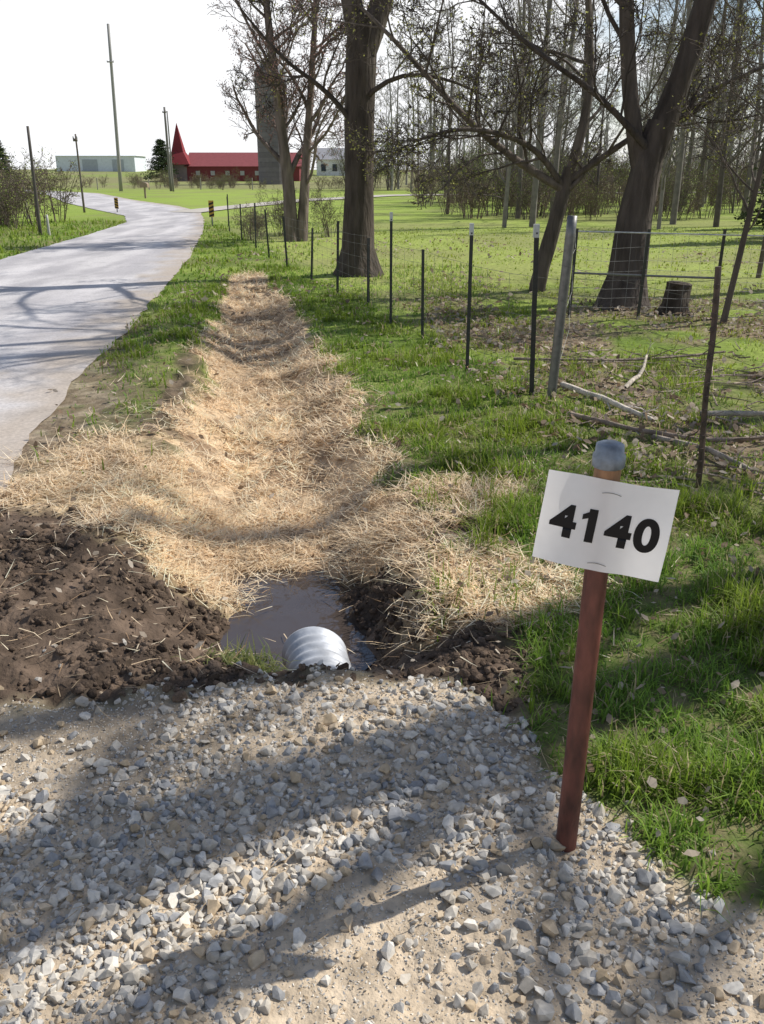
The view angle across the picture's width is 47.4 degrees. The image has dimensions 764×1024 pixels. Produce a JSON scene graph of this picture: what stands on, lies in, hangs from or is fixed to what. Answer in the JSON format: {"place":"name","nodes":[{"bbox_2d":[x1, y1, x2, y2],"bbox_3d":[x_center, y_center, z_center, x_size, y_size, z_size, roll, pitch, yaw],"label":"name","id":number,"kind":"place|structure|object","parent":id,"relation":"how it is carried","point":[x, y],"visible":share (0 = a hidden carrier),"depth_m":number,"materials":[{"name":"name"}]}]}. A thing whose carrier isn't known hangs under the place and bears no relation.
{"place":"outdoors","nodes":[
{"label":"outdoors","id":0,"kind":"place"},
{"bbox_2d":[0,189,204,493],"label":"road","id":1,"kind":"structure","parent":0,"point":[68,308],"depth_m":12.19,"materials":[{"name":"concrete"}]},
{"bbox_2d":[0,168,763,1023],"bbox_3d":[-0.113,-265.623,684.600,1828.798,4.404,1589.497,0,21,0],"label":"ground","id":2,"kind":"structure","parent":0,"point":[408,216],"depth_m":3.35,"materials":[{"name":"green plant"}]},
{"bbox_2d":[0,140,30,194],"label":"pine tree","id":3,"kind":"object","parent":2,"relation":"on","point":[2,155],"visible":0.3,"depth_m":57.28,"materials":[{"name":"green plant"}]},
{"bbox_2d":[26,126,41,234],"bbox_3d":[-9.738,-9.096,24.364,0.137,3.152,0.108,-9,23,-21],"label":"fence pole","id":4,"kind":"object","parent":2,"relation":"on","point":[34,185],"visible":0.83,"depth_m":24.29,"materials":[{"name":"paint"}]},
{"bbox_2d":[45,215,50,234],"bbox_3d":[-9.500,-8.026,24.774,0.092,0.850,0.092,-9,23,-21],"label":"fence pole","id":5,"kind":"object","parent":2,"relation":"on","point":[48,226],"visible":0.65,"depth_m":24.69,"materials":[{"name":"paint"}]},
{"bbox_2d":[73,134,85,212],"bbox_3d":[-13.600,-15.070,39.150,0.214,3.600,0.210,0,21,0],"label":"utility pole","id":6,"kind":"object","parent":2,"relation":"on","point":[75,139],"visible":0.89,"depth_m":39.09,"materials":[{"name":"paint"}]},
{"bbox_2d":[54,151,146,171],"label":"long shed","id":7,"kind":"structure","parent":2,"relation":"on","point":[131,161],"depth_m":232.33,"materials":[{"name":"white metal"}]},
{"bbox_2d":[82,159,123,171],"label":"garage door","id":8,"kind":"structure","parent":7,"relation":"in","point":[88,164],"depth_m":232.17,"materials":[{"name":"white metal"}]},
{"bbox_2d":[107,24,122,190],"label":"utility pole","id":9,"kind":"object","parent":2,"relation":"on","point":[110,61],"visible":0.91,"depth_m":89.09,"materials":[{"name":"paint"}]},
{"bbox_2d":[114,198,118,211],"bbox_3d":[-12.100,-13.897,39.666,0.170,0.840,0.045,0,21,0],"label":"object marker sign","id":10,"kind":"object","parent":2,"relation":"on","point":[116,203],"visible":0.91,"depth_m":39.59,"materials":[{"name":"metal"}]},
{"bbox_2d":[139,182,148,197],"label":"mailbox","id":11,"kind":"object","parent":2,"relation":"on","point":[144,185],"visible":0.93,"depth_m":63.43,"materials":[{"name":"paint"}]},
{"bbox_2d":[45,178,252,189],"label":"farm fence","id":12,"kind":"object","parent":2,"relation":"on","point":[149,185],"visible":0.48,"depth_m":100.63,"materials":[{"name":"paint"}]},
{"bbox_2d":[141,139,178,180],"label":"pine tree","id":13,"kind":"object","parent":2,"relation":"on","point":[161,150],"visible":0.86,"depth_m":142.93,"materials":[{"name":"green plant"}]},
{"bbox_2d":[162,107,172,190],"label":"utility pole","id":14,"kind":"object","parent":2,"relation":"on","point":[168,157],"visible":0.87,"depth_m":90.43,"materials":[{"name":"paint"}]},
{"bbox_2d":[208,201,213,223],"bbox_3d":[-5.750,-9.997,29.380,0.170,1.000,0.045,0,21,0],"label":"object marker sign","id":15,"kind":"object","parent":2,"relation":"on","point":[211,208],"visible":0.91,"depth_m":29.28,"materials":[{"name":"metal"}]},
{"bbox_2d":[171,123,301,180],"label":"red barn","id":16,"kind":"structure","parent":2,"relation":"on","point":[190,165],"depth_m":147.29,"materials":[{"name":"red wood"}]},
{"bbox_2d":[196,171,258,174],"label":"windows","id":17,"kind":"structure","parent":16,"relation":"in","point":[212,172],"depth_m":147.07,"materials":[{"name":"grey glass"}]},
{"bbox_2d":[0,484,540,712],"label":"mud clods","id":18,"kind":"object","parent":2,"relation":"on","point":[215,668],"visible":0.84,"depth_m":3.34,"materials":[{"name":"brown soil"}]},
{"bbox_2d":[254,63,287,184],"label":"silo","id":19,"kind":"object","parent":2,"relation":"on","point":[269,168],"visible":0.35,"depth_m":127.40,"materials":[{"name":"grey concrete"}]},
{"bbox_2d":[219,558,376,672],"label":"water","id":20,"kind":"structure","parent":2,"relation":"on","point":[301,601],"depth_m":4.02,"materials":[{"name":"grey liquid"}]},
{"bbox_2d":[206,0,394,241],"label":"maple tree","id":21,"kind":"object","parent":2,"relation":"on","point":[281,125],"visible":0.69,"depth_m":21.26,"materials":[{"name":"brown plant"}]},
{"bbox_2d":[282,626,350,670],"bbox_3d":[-0.197,0.709,3.138,0.259,0.264,0.803,-4,22,-10],"label":"culvert pipe","id":22,"kind":"object","parent":2,"relation":"on","point":[308,646],"visible":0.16,"depth_m":3.34,"materials":[{"name":"silver metal"}]},
{"bbox_2d":[316,160,344,175],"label":"walls","id":23,"kind":"structure","parent":2,"relation":"on","point":[328,172],"depth_m":186.08,"materials":[{"name":"white paint"}]},
{"bbox_2d":[321,164,336,170],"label":"windows","id":24,"kind":"structure","parent":23,"relation":"attached to","point":[323,167],"depth_m":185.84,"materials":[{"name":"black glass"}]},
{"bbox_2d":[316,148,344,159],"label":"roof","id":25,"kind":"structure","parent":23,"relation":"on","point":[323,151],"depth_m":186.66,"materials":[{"name":"grey metal"}]},
{"bbox_2d":[226,0,522,277],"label":"tall tree","id":26,"kind":"object","parent":2,"relation":"on","point":[361,88],"visible":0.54,"depth_m":13.76,"materials":[{"name":"brown plant"}]},
{"bbox_2d":[0,268,762,952],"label":"straw mulch","id":27,"kind":"object","parent":2,"relation":"on","point":[224,532],"visible":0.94,"depth_m":4.76,"materials":[{"name":"beige plant"}]},
{"bbox_2d":[0,639,763,1023],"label":"gravel","id":28,"kind":"structure","parent":2,"relation":"on","point":[240,881],"depth_m":2.13,"materials":[{"name":"grey gravel"}]},
{"bbox_2d":[532,439,679,852],"bbox_3d":[0.485,0.423,2.056,0.295,1.225,0.070,6,22,15],"label":"house number sign","id":29,"kind":"object","parent":28,"relation":"in","point":[600,524],"visible":0.98,"depth_m":1.89,"materials":[{"name":"paper"}]},
{"bbox_2d":[0,218,763,918],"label":"grass","id":30,"kind":"structure","parent":2,"relation":"on","point":[742,600],"depth_m":4.35,"materials":[{"name":"green plant"}]},
{"bbox_2d":[0,123,763,239],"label":"undergrowth","id":31,"kind":"object","parent":2,"relation":"on","point":[12,197],"visible":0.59,"depth_m":34.89,"materials":[{"name":"plant"}]},
{"bbox_2d":[9,237,763,866],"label":"fallen leaves","id":32,"kind":"object","parent":2,"relation":"on","point":[651,781],"depth_m":6.50,"materials":[{"name":"brown plant"}]},
{"bbox_2d":[170,192,760,212],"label":"side lane","id":33,"kind":"structure","parent":2,"relation":"on","point":[198,210],"depth_m":47.65,"materials":[{"name":"grey asphalt"}]},
{"bbox_2d":[226,194,763,510],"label":"wire fence","id":34,"kind":"object","parent":2,"relation":"on","point":[562,298],"visible":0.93,"depth_m":6.51,"materials":[{"name":"metal"}]},
{"bbox_2d":[269,0,763,291],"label":"crooked tree","id":35,"kind":"object","parent":2,"relation":"on","point":[567,182],"visible":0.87,"depth_m":11.43,"materials":[{"name":"brown plant"}]},
{"bbox_2d":[402,0,723,310],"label":"leaning tree","id":36,"kind":"object","parent":2,"relation":"on","point":[648,147],"visible":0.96,"depth_m":10.33,"materials":[{"name":"brown plant"}]},
{"bbox_2d":[374,0,763,228],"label":"woods","id":37,"kind":"object","parent":2,"relation":"on","point":[559,125],"visible":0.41,"depth_m":40.51,"materials":[{"name":"brown plant"}]},
{"bbox_2d":[513,332,736,363],"bbox_3d":[2.217,-1.407,8.097,2.043,0.570,0.881,0,21,0],"label":"fallen branch","id":38,"kind":"object","parent":2,"relation":"on","point":[592,359],"visible":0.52,"depth_m":7.85,"materials":[{"name":"wood"}]},
{"bbox_2d":[617,337,657,389],"bbox_3d":[2.153,-1.162,7.291,0.538,0.427,1.056,0,21,0],"label":"fallen branch","id":39,"kind":"object","parent":2,"relation":"on","point":[630,382],"visible":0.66,"depth_m":7.20,"materials":[{"name":"beige wood"}]},
{"bbox_2d":[526,341,763,495],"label":"twig litter","id":40,"kind":"object","parent":2,"relation":"on","point":[678,428],"visible":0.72,"depth_m":6.79,"materials":[{"name":"brown plant"}]},
{"bbox_2d":[561,228,763,355],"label":"pasture fence","id":41,"kind":"object","parent":2,"relation":"on","point":[645,260],"visible":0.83,"depth_m":10.15,"materials":[{"name":"metal"}]},
{"bbox_2d":[567,411,763,444],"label":"fallen branch","id":42,"kind":"object","parent":2,"relation":"on","point":[630,428],"visible":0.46,"depth_m":5.58,"materials":[{"name":"wood"}]},
{"bbox_2d":[654,280,691,315],"bbox_3d":[3.633,-2.584,10.734,0.566,0.521,0.588,0,21,0],"label":"tree stump","id":43,"kind":"object","parent":2,"relation":"on","point":[675,302],"visible":0.72,"depth_m":10.60,"materials":[{"name":"brown wood"}]},
{"bbox_2d":[651,434,759,477],"bbox_3d":[2.011,-0.287,5.261,0.238,0.279,0.927,-8,23,-20],"label":"fallen branch","id":44,"kind":"object","parent":2,"relation":"on","point":[714,452],"visible":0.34,"depth_m":5.21,"materials":[{"name":"wood"}]},
{"bbox_2d":[657,0,763,323],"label":"sapling","id":45,"kind":"object","parent":2,"relation":"on","point":[736,269],"visible":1,"depth_m":9.60,"materials":[{"name":"brown plant"}]},
{"bbox_2d":[680,0,763,277],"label":"sapling","id":46,"kind":"object","parent":2,"relation":"on","point":[760,267],"visible":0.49,"depth_m":14.10,"materials":[{"name":"green plant"}]},
{"bbox_2d":[700,410,763,416],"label":"fallen branch","id":47,"kind":"object","parent":2,"relation":"on","point":[742,413],"visible":0.92,"depth_m":5.95,"materials":[{"name":"grey wood"}]},
{"bbox_2d":[724,3,763,131],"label":"sapling","id":48,"kind":"object","parent":2,"relation":"on","point":[753,52],"visible":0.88,"depth_m":9.58,"materials":[{"name":"green plant"}]},
{"bbox_2d":[733,141,763,229],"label":"cedar tree","id":49,"kind":"object","parent":2,"relation":"on","point":[743,215],"visible":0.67,"depth_m":22.43,"materials":[{"name":"green plant"}]},
{"bbox_2d":[0,0,763,169],"label":"sky","id":50,"kind":"structure","parent":0,"point":[55,77],"materials":[{"name":"white"}]}
]}

